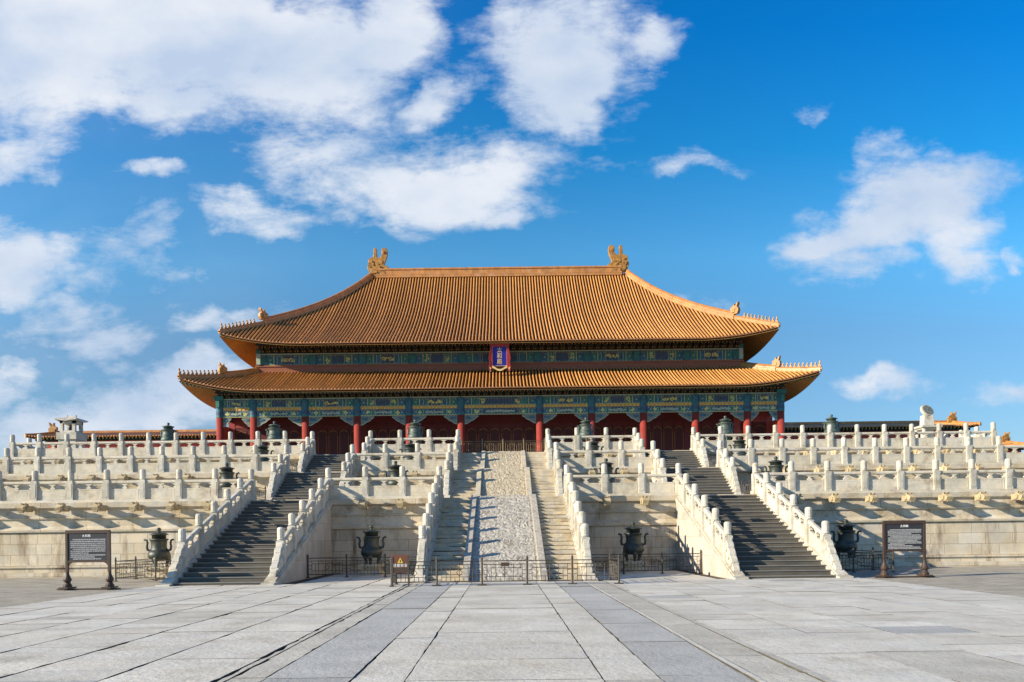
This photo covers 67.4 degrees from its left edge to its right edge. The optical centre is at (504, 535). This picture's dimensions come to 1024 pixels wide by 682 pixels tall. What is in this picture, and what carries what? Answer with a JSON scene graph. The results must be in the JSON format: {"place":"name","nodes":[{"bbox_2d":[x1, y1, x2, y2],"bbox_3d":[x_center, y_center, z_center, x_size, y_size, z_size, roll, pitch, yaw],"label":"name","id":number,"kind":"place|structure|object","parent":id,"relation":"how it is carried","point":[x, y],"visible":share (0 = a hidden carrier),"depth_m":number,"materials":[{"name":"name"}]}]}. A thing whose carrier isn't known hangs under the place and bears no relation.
{"place":"outdoors","nodes":[
{"label":"outdoors","id":0,"kind":"place"},
{"bbox_2d":[0,448,1007,471],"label":"stone terrace","id":1,"kind":"structure","parent":0,"point":[710,454],"depth_m":49.91,"materials":[{"name":"stone"}]},
{"bbox_2d":[18,438,57,448],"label":"marble balustrade","id":2,"kind":"object","parent":1,"relation":"on","point":[29,446],"visible":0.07,"depth_m":52.07,"materials":[{"name":"stone"}]},
{"bbox_2d":[54,415,87,447],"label":"stone pavilion","id":3,"kind":"structure","parent":1,"relation":"on","point":[71,422],"depth_m":53.97,"materials":[{"name":"stone"}]},
{"bbox_2d":[9,431,313,457],"bbox_3d":[-22.434,-5.951,50.400,20.020,1.668,0.400,-1,0,0],"label":"marble balustrade","id":4,"kind":"object","parent":1,"relation":"on","point":[149,449],"visible":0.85,"depth_m":50.33,"materials":[{"name":"stone"}]},
{"bbox_2d":[159,423,177,446],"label":"bronze cauldron","id":5,"kind":"object","parent":1,"relation":"on","point":[168,431],"visible":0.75,"depth_m":53.18,"materials":[{"name":"metal"}]},
{"bbox_2d":[266,421,283,445],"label":"bronze cauldron","id":6,"kind":"object","parent":1,"relation":"on","point":[274,429],"visible":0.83,"depth_m":53.20,"materials":[{"name":"metal"}]},
{"bbox_2d":[406,420,423,443],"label":"bronze cauldron","id":7,"kind":"object","parent":1,"relation":"on","point":[415,427],"visible":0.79,"depth_m":53.20,"materials":[{"name":"metal"}]},
{"bbox_2d":[373,429,460,452],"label":"marble balustrade","id":8,"kind":"object","parent":1,"relation":"on","point":[428,446],"visible":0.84,"depth_m":50.33,"materials":[{"name":"stone"}]},
{"bbox_2d":[177,245,822,454],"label":"palace hall","id":9,"kind":"structure","parent":1,"relation":"on","point":[615,346],"depth_m":85.85,"materials":[{"name":"tile"}]},
{"bbox_2d":[24,423,215,448],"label":"side hall","id":10,"kind":"structure","parent":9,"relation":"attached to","point":[131,435],"depth_m":99.20,"materials":[{"name":"gold tile"}]},
{"bbox_2d":[235,428,247,445],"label":"door leaf","id":11,"kind":"structure","parent":9,"relation":"in","point":[240,433],"depth_m":85.91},
{"bbox_2d":[289,427,299,445],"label":"door leaf","id":12,"kind":"structure","parent":9,"relation":"in","point":[294,432],"depth_m":85.91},
{"bbox_2d":[317,427,327,454],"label":"door leaf","id":13,"kind":"structure","parent":9,"relation":"in","point":[322,432],"depth_m":85.91,"materials":[{"name":"wood"}]},
{"bbox_2d":[328,427,338,454],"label":"door leaf","id":14,"kind":"structure","parent":9,"relation":"in","point":[333,432],"depth_m":85.91,"materials":[{"name":"wood"}]},
{"bbox_2d":[339,427,349,453],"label":"door leaf","id":15,"kind":"structure","parent":9,"relation":"in","point":[344,432],"depth_m":85.91,"materials":[{"name":"wood"}]},
{"bbox_2d":[350,427,353,444],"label":"door leaf","id":16,"kind":"structure","parent":9,"relation":"in","point":[351,428],"depth_m":85.91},
{"bbox_2d":[367,426,377,444],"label":"door leaf","id":17,"kind":"structure","parent":9,"relation":"in","point":[373,428],"depth_m":85.93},
{"bbox_2d":[378,426,387,443],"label":"door leaf","id":18,"kind":"structure","parent":9,"relation":"in","point":[382,430],"depth_m":85.91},
{"bbox_2d":[388,426,398,443],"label":"door leaf","id":19,"kind":"structure","parent":9,"relation":"in","point":[393,430],"depth_m":85.91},
{"bbox_2d":[417,426,426,443],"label":"door leaf","id":20,"kind":"structure","parent":9,"relation":"in","point":[424,435],"depth_m":85.91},
{"bbox_2d":[427,426,437,443],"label":"door leaf","id":21,"kind":"structure","parent":9,"relation":"in","point":[434,429],"depth_m":85.91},
{"bbox_2d":[438,426,448,443],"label":"door leaf","id":22,"kind":"structure","parent":9,"relation":"in","point":[443,431],"depth_m":85.91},
{"bbox_2d":[449,425,457,443],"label":"door leaf","id":23,"kind":"structure","parent":9,"relation":"in","point":[452,428],"depth_m":85.91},
{"bbox_2d":[466,425,477,452],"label":"door leaf","id":24,"kind":"structure","parent":9,"relation":"in","point":[471,430],"depth_m":85.91,"materials":[{"name":"wood"}]},
{"bbox_2d":[478,425,488,452],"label":"door leaf","id":25,"kind":"structure","parent":9,"relation":"in","point":[483,430],"depth_m":85.91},
{"bbox_2d":[489,425,500,450],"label":"door leaf","id":26,"kind":"structure","parent":9,"relation":"in","point":[494,430],"depth_m":85.91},
{"bbox_2d":[489,343,510,370],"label":"name plaque","id":27,"kind":"object","parent":9,"relation":"attached to","point":[499,354],"visible":1,"depth_m":83.03,"materials":[{"name":"blue wood"}]},
{"bbox_2d":[501,425,511,450],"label":"door leaf","id":28,"kind":"structure","parent":9,"relation":"in","point":[506,430],"depth_m":85.91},
{"bbox_2d":[512,425,523,450],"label":"door leaf","id":29,"kind":"structure","parent":9,"relation":"in","point":[517,430],"depth_m":85.91,"materials":[{"name":"wood"}]},
{"bbox_2d":[524,424,534,450],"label":"door leaf","id":30,"kind":"structure","parent":9,"relation":"in","point":[529,430],"depth_m":85.91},
{"bbox_2d":[543,424,551,437],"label":"door leaf","id":31,"kind":"structure","parent":9,"relation":"in","point":[545,426],"depth_m":85.91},
{"bbox_2d":[552,424,562,441],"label":"door leaf","id":32,"kind":"structure","parent":9,"relation":"in","point":[557,429],"depth_m":85.91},
{"bbox_2d":[563,424,573,441],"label":"door leaf","id":33,"kind":"structure","parent":9,"relation":"in","point":[568,429],"depth_m":85.91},
{"bbox_2d":[595,424,601,441],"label":"door leaf","id":34,"kind":"structure","parent":9,"relation":"in","point":[598,427],"depth_m":85.91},
{"bbox_2d":[602,424,612,441],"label":"door leaf","id":35,"kind":"structure","parent":9,"relation":"in","point":[610,426],"depth_m":85.93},
{"bbox_2d":[613,423,623,441],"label":"door leaf","id":36,"kind":"structure","parent":9,"relation":"in","point":[618,429],"depth_m":85.91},
{"bbox_2d":[624,423,633,440],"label":"door leaf","id":37,"kind":"structure","parent":9,"relation":"in","point":[628,427],"depth_m":85.91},
{"bbox_2d":[647,423,651,449],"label":"door leaf","id":38,"kind":"structure","parent":9,"relation":"in","point":[649,432],"depth_m":85.91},
{"bbox_2d":[652,423,662,449],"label":"door leaf","id":39,"kind":"structure","parent":9,"relation":"in","point":[656,427],"depth_m":85.91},
{"bbox_2d":[662,423,672,449],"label":"door leaf","id":40,"kind":"structure","parent":9,"relation":"in","point":[667,428],"depth_m":85.91,"materials":[{"name":"wood"}]},
{"bbox_2d":[673,423,683,449],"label":"door leaf","id":41,"kind":"structure","parent":9,"relation":"in","point":[678,428],"depth_m":85.91,"materials":[{"name":"wood"}]},
{"bbox_2d":[701,422,711,439],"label":"door leaf","id":42,"kind":"structure","parent":9,"relation":"in","point":[706,427],"depth_m":85.91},
{"bbox_2d":[712,422,720,439],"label":"door leaf","id":43,"kind":"structure","parent":9,"relation":"in","point":[714,427],"depth_m":85.91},
{"bbox_2d":[740,422,752,439],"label":"door leaf","id":44,"kind":"structure","parent":9,"relation":"in","point":[741,423],"depth_m":85.93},
{"bbox_2d":[753,422,765,439],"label":"door leaf","id":45,"kind":"structure","parent":9,"relation":"in","point":[758,427],"depth_m":85.91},
{"bbox_2d":[461,438,544,452],"bbox_3d":[-0.072,-5.920,50.900,5.640,1.020,0.140,-1,0,0],"label":"metal fence","id":46,"kind":"object","parent":1,"relation":"on","point":[502,441],"visible":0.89,"depth_m":50.89,"materials":[{"name":"brown metal"}]},
{"bbox_2d":[577,418,594,441],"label":"bronze cauldron","id":47,"kind":"object","parent":1,"relation":"on","point":[586,429],"visible":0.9,"depth_m":53.19,"materials":[{"name":"metal"}]},
{"bbox_2d":[545,427,634,451],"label":"marble balustrade","id":48,"kind":"object","parent":1,"relation":"on","point":[576,444],"visible":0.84,"depth_m":50.33,"materials":[{"name":"stone"}]},
{"bbox_2d":[716,416,734,439],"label":"bronze cauldron","id":49,"kind":"object","parent":1,"relation":"on","point":[725,423],"visible":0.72,"depth_m":53.16,"materials":[{"name":"metal"}]},
{"bbox_2d":[822,414,839,438],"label":"bronze cauldron","id":50,"kind":"object","parent":1,"relation":"on","point":[832,421],"visible":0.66,"depth_m":53.21,"materials":[{"name":"metal"}]},
{"bbox_2d":[692,422,996,449],"bbox_3d":[22.282,-6.495,50.400,20.020,1.666,0.400,-1,0,0],"label":"marble balustrade","id":51,"kind":"object","parent":1,"relation":"on","point":[830,441],"visible":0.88,"depth_m":50.33,"materials":[{"name":"stone"}]},
{"bbox_2d":[785,411,981,439],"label":"side hall","id":52,"kind":"structure","parent":1,"relation":"on","point":[951,423],"depth_m":99.20,"materials":[{"name":"wood"}]},
{"bbox_2d":[914,405,942,437],"bbox_3d":[30.010,-7.544,54.500,2.400,3.535,2.400,-1,0,0],"label":"stone sundial","id":53,"kind":"object","parent":1,"relation":"on","point":[927,420],"visible":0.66,"depth_m":54.22,"materials":[{"name":"stone"}]},
{"bbox_2d":[944,426,987,437],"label":"marble balustrade","id":54,"kind":"object","parent":1,"relation":"on","point":[976,428],"visible":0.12,"depth_m":52.12,"materials":[{"name":"stone"}]},
{"bbox_2d":[0,569,1023,681],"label":"paving","id":55,"kind":"structure","parent":0,"point":[666,626],"depth_m":13.51,"materials":[{"name":"stone"}]},
{"bbox_2d":[156,455,373,586],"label":"stone staircase","id":56,"kind":"structure","parent":55,"relation":"on","point":[239,550],"depth_m":33.30,"materials":[{"name":"stone"}]},
{"bbox_2d":[161,469,256,582],"bbox_3d":[-12.510,-0.721,33.340,0.400,5.159,9.880,-1,0,0],"label":"marble balustrade","id":57,"kind":"object","parent":56,"relation":"on","point":[186,555],"visible":1,"depth_m":32.53,"materials":[{"name":"stone"}]},
{"bbox_2d":[266,445,290,499],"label":"marble balustrade","id":58,"kind":"object","parent":56,"relation":"on","point":[277,476],"visible":1,"depth_m":42.51,"materials":[{"name":"stone"}]},
{"bbox_2d":[265,468,331,581],"bbox_3d":[-8.690,-0.778,33.340,0.400,5.181,9.880,-1,0,0],"label":"marble balustrade","id":59,"kind":"object","parent":56,"relation":"on","point":[290,540],"visible":1,"depth_m":32.37,"materials":[{"name":"stone"}]},
{"bbox_2d":[297,431,315,471],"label":"marble balustrade","id":60,"kind":"object","parent":56,"relation":"on","point":[308,450],"visible":0.99,"depth_m":48.81,"materials":[{"name":"stone"}]},
{"bbox_2d":[339,444,354,485],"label":"marble balustrade","id":61,"kind":"object","parent":56,"relation":"on","point":[348,466],"visible":0.66,"depth_m":42.93,"materials":[{"name":"stone"}]},
{"bbox_2d":[361,430,372,459],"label":"marble balustrade","id":62,"kind":"object","parent":56,"relation":"on","point":[367,445],"visible":0.46,"depth_m":49.06,"materials":[{"name":"stone"}]},
{"bbox_2d":[306,553,416,577],"bbox_3d":[-5.920,1.272,32.900,5.110,1.020,0.140,-1,0,0],"label":"metal fence","id":63,"kind":"object","parent":55,"relation":"on","point":[339,570],"visible":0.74,"depth_m":32.89,"materials":[{"name":"metal"}]},
{"bbox_2d":[356,525,386,575],"bbox_3d":[-5.973,0.653,34.600,1.407,2.260,1.040,-1,0,0],"label":"bronze cauldron","id":64,"kind":"object","parent":55,"relation":"on","point":[371,547],"visible":0.96,"depth_m":34.27,"materials":[{"name":"metal"}]},
{"bbox_2d":[391,555,408,586],"bbox_3d":[-3.566,1.214,26.420,0.600,1.080,0.060,-1,0,0],"label":"warning sign","id":65,"kind":"object","parent":55,"relation":"on","point":[400,563],"visible":1,"depth_m":26.41,"materials":[{"name":"brown metal"}]},
{"bbox_2d":[389,553,623,586],"bbox_3d":[0.076,1.199,27.543,8.063,1.020,2.434,-1,0,0],"label":"metal fence","id":66,"kind":"object","parent":55,"relation":"on","point":[614,571],"visible":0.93,"depth_m":26.49,"materials":[{"name":"metal"}]},
{"bbox_2d":[618,522,648,572],"bbox_3d":[5.827,0.509,34.600,1.407,2.260,1.040,-1,0,0],"label":"bronze cauldron","id":67,"kind":"object","parent":55,"relation":"on","point":[633,544],"visible":0.92,"depth_m":34.28,"materials":[{"name":"metal"}]},
{"bbox_2d":[592,550,702,573],"bbox_3d":[5.949,1.127,32.900,5.110,1.020,0.140,-1,0,0],"label":"metal fence","id":68,"kind":"object","parent":55,"relation":"on","point":[662,561],"visible":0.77,"depth_m":32.89,"materials":[{"name":"metal"}]},
{"bbox_2d":[633,451,853,579],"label":"stone staircase","id":69,"kind":"structure","parent":55,"relation":"on","point":[768,544],"depth_m":33.30,"materials":[{"name":"stone"}]},
{"bbox_2d":[633,427,645,456],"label":"marble balustrade","id":70,"kind":"object","parent":69,"relation":"on","point":[638,442],"visible":0.58,"depth_m":49.05,"materials":[{"name":"stone"}]},
{"bbox_2d":[651,441,667,481],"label":"marble balustrade","id":71,"kind":"object","parent":69,"relation":"on","point":[658,464],"visible":0.59,"depth_m":42.92,"materials":[{"name":"stone"}]},
{"bbox_2d":[690,427,708,466],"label":"marble balustrade","id":72,"kind":"object","parent":69,"relation":"on","point":[698,447],"visible":0.98,"depth_m":48.76,"materials":[{"name":"stone"}]},
{"bbox_2d":[675,463,744,575],"bbox_3d":[8.668,-0.999,33.340,0.400,5.199,9.880,-1,0,0],"label":"marble balustrade","id":73,"kind":"object","parent":69,"relation":"on","point":[718,536],"visible":1,"depth_m":32.37,"materials":[{"name":"stone"}]},
{"bbox_2d":[716,440,740,493],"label":"marble balustrade","id":74,"kind":"object","parent":69,"relation":"on","point":[725,462],"visible":1,"depth_m":42.57,"materials":[{"name":"stone"}]},
{"bbox_2d":[750,463,847,574],"bbox_3d":[12.488,-1.033,33.340,0.400,5.174,9.880,-1,0,0],"label":"marble balustrade","id":75,"kind":"object","parent":69,"relation":"on","point":[803,526],"visible":1,"depth_m":32.55,"materials":[{"name":"stone"}]},
{"bbox_2d":[0,566,1023,607],"bbox_3d":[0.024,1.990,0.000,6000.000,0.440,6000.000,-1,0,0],"label":"ground","id":76,"kind":"structure","parent":0,"point":[1005,580],"depth_m":28.91,"materials":[{"name":"stone"}]},
{"bbox_2d":[57,530,120,589],"bbox_3d":[-14.941,0.872,27.600,2.240,2.140,0.600,-1,0,0],"label":"sign board","id":77,"kind":"object","parent":76,"relation":"on","point":[87,545],"visible":1,"depth_m":27.57,"materials":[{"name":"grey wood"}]},
{"bbox_2d":[113,556,171,581],"bbox_3d":[-14.434,1.376,34.400,3.440,1.020,5.340,-1,0,0],"label":"metal fence","id":78,"kind":"object","parent":76,"relation":"on","point":[135,570],"visible":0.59,"depth_m":31.80,"materials":[{"name":"metal"}]},
{"bbox_2d":[142,528,173,578],"bbox_3d":[-15.542,0.770,34.600,1.407,2.260,1.040,-1,0,0],"label":"bronze cauldron","id":79,"kind":"object","parent":76,"relation":"on","point":[159,550],"visible":0.88,"depth_m":34.29,"materials":[{"name":"metal"}]},
{"bbox_2d":[411,450,597,583],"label":"stone staircase","id":80,"kind":"structure","parent":76,"relation":"on","point":[522,525],"depth_m":34.18,"materials":[{"name":"stone"}]},
{"bbox_2d":[414,466,443,579],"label":"marble balustrade","id":81,"kind":"object","parent":80,"relation":"on","point":[427,529],"visible":0.97,"depth_m":31.86,"materials":[{"name":"stone"}]},
{"bbox_2d":[443,444,453,497],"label":"marble balustrade","id":82,"kind":"object","parent":80,"relation":"on","point":[448,466],"visible":1,"depth_m":41.74,"materials":[{"name":"stone"}]},
{"bbox_2d":[453,429,461,469],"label":"marble balustrade","id":83,"kind":"object","parent":80,"relation":"on","point":[456,454],"visible":0.98,"depth_m":47.87,"materials":[{"name":"stone"}]},
{"bbox_2d":[545,428,552,468],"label":"marble balustrade","id":84,"kind":"object","parent":80,"relation":"on","point":[548,449],"visible":0.88,"depth_m":47.89,"materials":[{"name":"stone"}]},
{"bbox_2d":[552,442,563,495],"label":"marble balustrade","id":85,"kind":"object","parent":80,"relation":"on","point":[558,469],"visible":0.98,"depth_m":41.74,"materials":[{"name":"stone"}]},
{"bbox_2d":[563,464,594,577],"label":"marble balustrade","id":86,"kind":"object","parent":80,"relation":"on","point":[579,524],"visible":0.98,"depth_m":32.43,"materials":[{"name":"stone"}]},
{"bbox_2d":[0,491,1023,577],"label":"stone terrace","id":87,"kind":"structure","parent":76,"relation":"on","point":[974,528],"depth_m":37.75,"materials":[{"name":"stone"}]},
{"bbox_2d":[0,468,253,502],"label":"marble balustrade","id":88,"kind":"object","parent":87,"relation":"on","point":[71,492],"visible":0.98,"depth_m":38.03,"materials":[{"name":"stone"}]},
{"bbox_2d":[219,463,239,487],"bbox_3d":[-14.935,-2.813,41.400,1.407,2.210,1.040,-1,0,0],"label":"bronze cauldron","id":89,"kind":"object","parent":87,"relation":"on","point":[226,472],"visible":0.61,"depth_m":41.10,"materials":[{"name":"metal"}]},
{"bbox_2d":[257,486,265,499],"bbox_3d":[-12.527,-2.171,39.300,0.140,0.867,2.140,-1,0,0],"label":"metal fence","id":90,"kind":"object","parent":87,"relation":"on","point":[263,495],"visible":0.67,"depth_m":39.82,"materials":[{"name":"metal"}]},
{"bbox_2d":[329,466,442,498],"bbox_3d":[-5.942,-2.625,38.100,5.840,1.655,0.400,-1,0,0],"label":"marble balustrade","id":91,"kind":"object","parent":87,"relation":"on","point":[402,488],"visible":0.95,"depth_m":38.03,"materials":[{"name":"stone"}]},
{"bbox_2d":[383,461,408,484],"bbox_3d":[-5.836,-2.924,41.400,1.407,2.210,1.040,-1,0,0],"label":"bronze cauldron","id":92,"kind":"object","parent":87,"relation":"on","point":[394,471],"visible":0.42,"depth_m":41.10,"materials":[{"name":"metal"}]},
{"bbox_2d":[2,463,1023,499],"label":"stone terrace","id":93,"kind":"structure","parent":87,"relation":"on","point":[263,478],"depth_m":43.81,"materials":[{"name":"stone"}]},
{"bbox_2d":[0,445,287,475],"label":"marble balustrade","id":94,"kind":"object","parent":93,"relation":"on","point":[131,465],"visible":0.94,"depth_m":44.23,"materials":[{"name":"stone"}]},
{"bbox_2d":[251,442,273,461],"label":"bronze cauldron","id":95,"kind":"object","parent":93,"relation":"on","point":[262,448],"visible":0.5,"depth_m":47.32,"materials":[{"name":"metal"}]},
{"bbox_2d":[353,443,452,470],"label":"marble balustrade","id":96,"kind":"object","parent":93,"relation":"on","point":[416,463],"visible":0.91,"depth_m":44.23,"materials":[{"name":"stone"}]},
{"bbox_2d":[399,440,420,459],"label":"bronze cauldron","id":97,"kind":"object","parent":93,"relation":"on","point":[409,447],"visible":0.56,"depth_m":47.30,"materials":[{"name":"metal"}]},
{"bbox_2d":[582,438,603,457],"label":"bronze cauldron","id":98,"kind":"object","parent":93,"relation":"on","point":[594,445],"visible":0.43,"depth_m":47.30,"materials":[{"name":"metal"}]},
{"bbox_2d":[553,441,652,468],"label":"marble balustrade","id":99,"kind":"object","parent":93,"relation":"on","point":[619,460],"visible":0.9,"depth_m":44.23,"materials":[{"name":"stone"}]},
{"bbox_2d":[728,436,747,455],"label":"bronze cauldron","id":100,"kind":"object","parent":93,"relation":"on","point":[739,443],"visible":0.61,"depth_m":47.31,"materials":[{"name":"metal"}]},
{"bbox_2d":[717,436,1023,466],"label":"marble balustrade","id":101,"kind":"object","parent":93,"relation":"on","point":[845,457],"visible":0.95,"depth_m":44.23,"materials":[{"name":"stone"}]},
{"bbox_2d":[594,458,618,482],"bbox_3d":[5.513,-3.062,41.400,1.407,2.210,1.040,-1,0,0],"label":"bronze cauldron","id":102,"kind":"object","parent":87,"relation":"on","point":[610,468],"visible":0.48,"depth_m":41.15,"materials":[{"name":"metal"}]},
{"bbox_2d":[564,463,677,495],"bbox_3d":[5.877,-2.767,38.100,5.840,1.651,0.400,-1,0,0],"label":"marble balustrade","id":103,"kind":"object","parent":87,"relation":"on","point":[641,485],"visible":0.92,"depth_m":38.03,"materials":[{"name":"stone"}]},
{"bbox_2d":[741,480,749,493],"bbox_3d":[12.471,-2.476,39.300,0.140,0.867,2.140,-1,0,0],"label":"metal fence","id":104,"kind":"object","parent":87,"relation":"on","point":[745,491],"visible":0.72,"depth_m":39.67,"materials":[{"name":"metal"}]},
{"bbox_2d":[763,456,787,480],"bbox_3d":[14.662,-3.174,41.400,1.407,2.210,1.040,-1,0,0],"label":"bronze cauldron","id":105,"kind":"object","parent":87,"relation":"on","point":[775,465],"visible":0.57,"depth_m":41.12,"materials":[{"name":"metal"}]},
{"bbox_2d":[753,458,1023,493],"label":"marble balustrade","id":106,"kind":"object","parent":87,"relation":"on","point":[935,482],"visible":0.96,"depth_m":38.03,"materials":[{"name":"stone"}]},
{"bbox_2d":[831,519,862,569],"bbox_3d":[15.406,0.392,34.600,1.407,2.260,1.040,-1,0,0],"label":"bronze cauldron","id":107,"kind":"object","parent":76,"relation":"on","point":[845,542],"visible":0.86,"depth_m":34.28,"materials":[{"name":"metal"}]},
{"bbox_2d":[837,547,895,572],"bbox_3d":[14.464,1.024,34.400,3.440,1.020,5.340,-1,0,0],"label":"metal fence","id":108,"kind":"object","parent":76,"relation":"on","point":[854,554],"visible":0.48,"depth_m":31.80,"materials":[{"name":"metal"}]},
{"bbox_2d":[874,520,934,577],"bbox_3d":[15.107,0.506,29.000,2.240,2.140,0.600,-1,0,0],"label":"sign board","id":109,"kind":"object","parent":76,"relation":"on","point":[903,535],"visible":1,"depth_m":28.97,"materials":[{"name":"brown wood"}]},
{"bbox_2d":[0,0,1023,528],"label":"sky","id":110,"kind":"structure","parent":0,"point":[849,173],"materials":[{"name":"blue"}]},
{"bbox_2d":[1001,432,1023,452],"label":"side hall","id":111,"kind":"structure","parent":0,"point":[1006,439],"depth_m":105.61,"materials":[{"name":"tile"}]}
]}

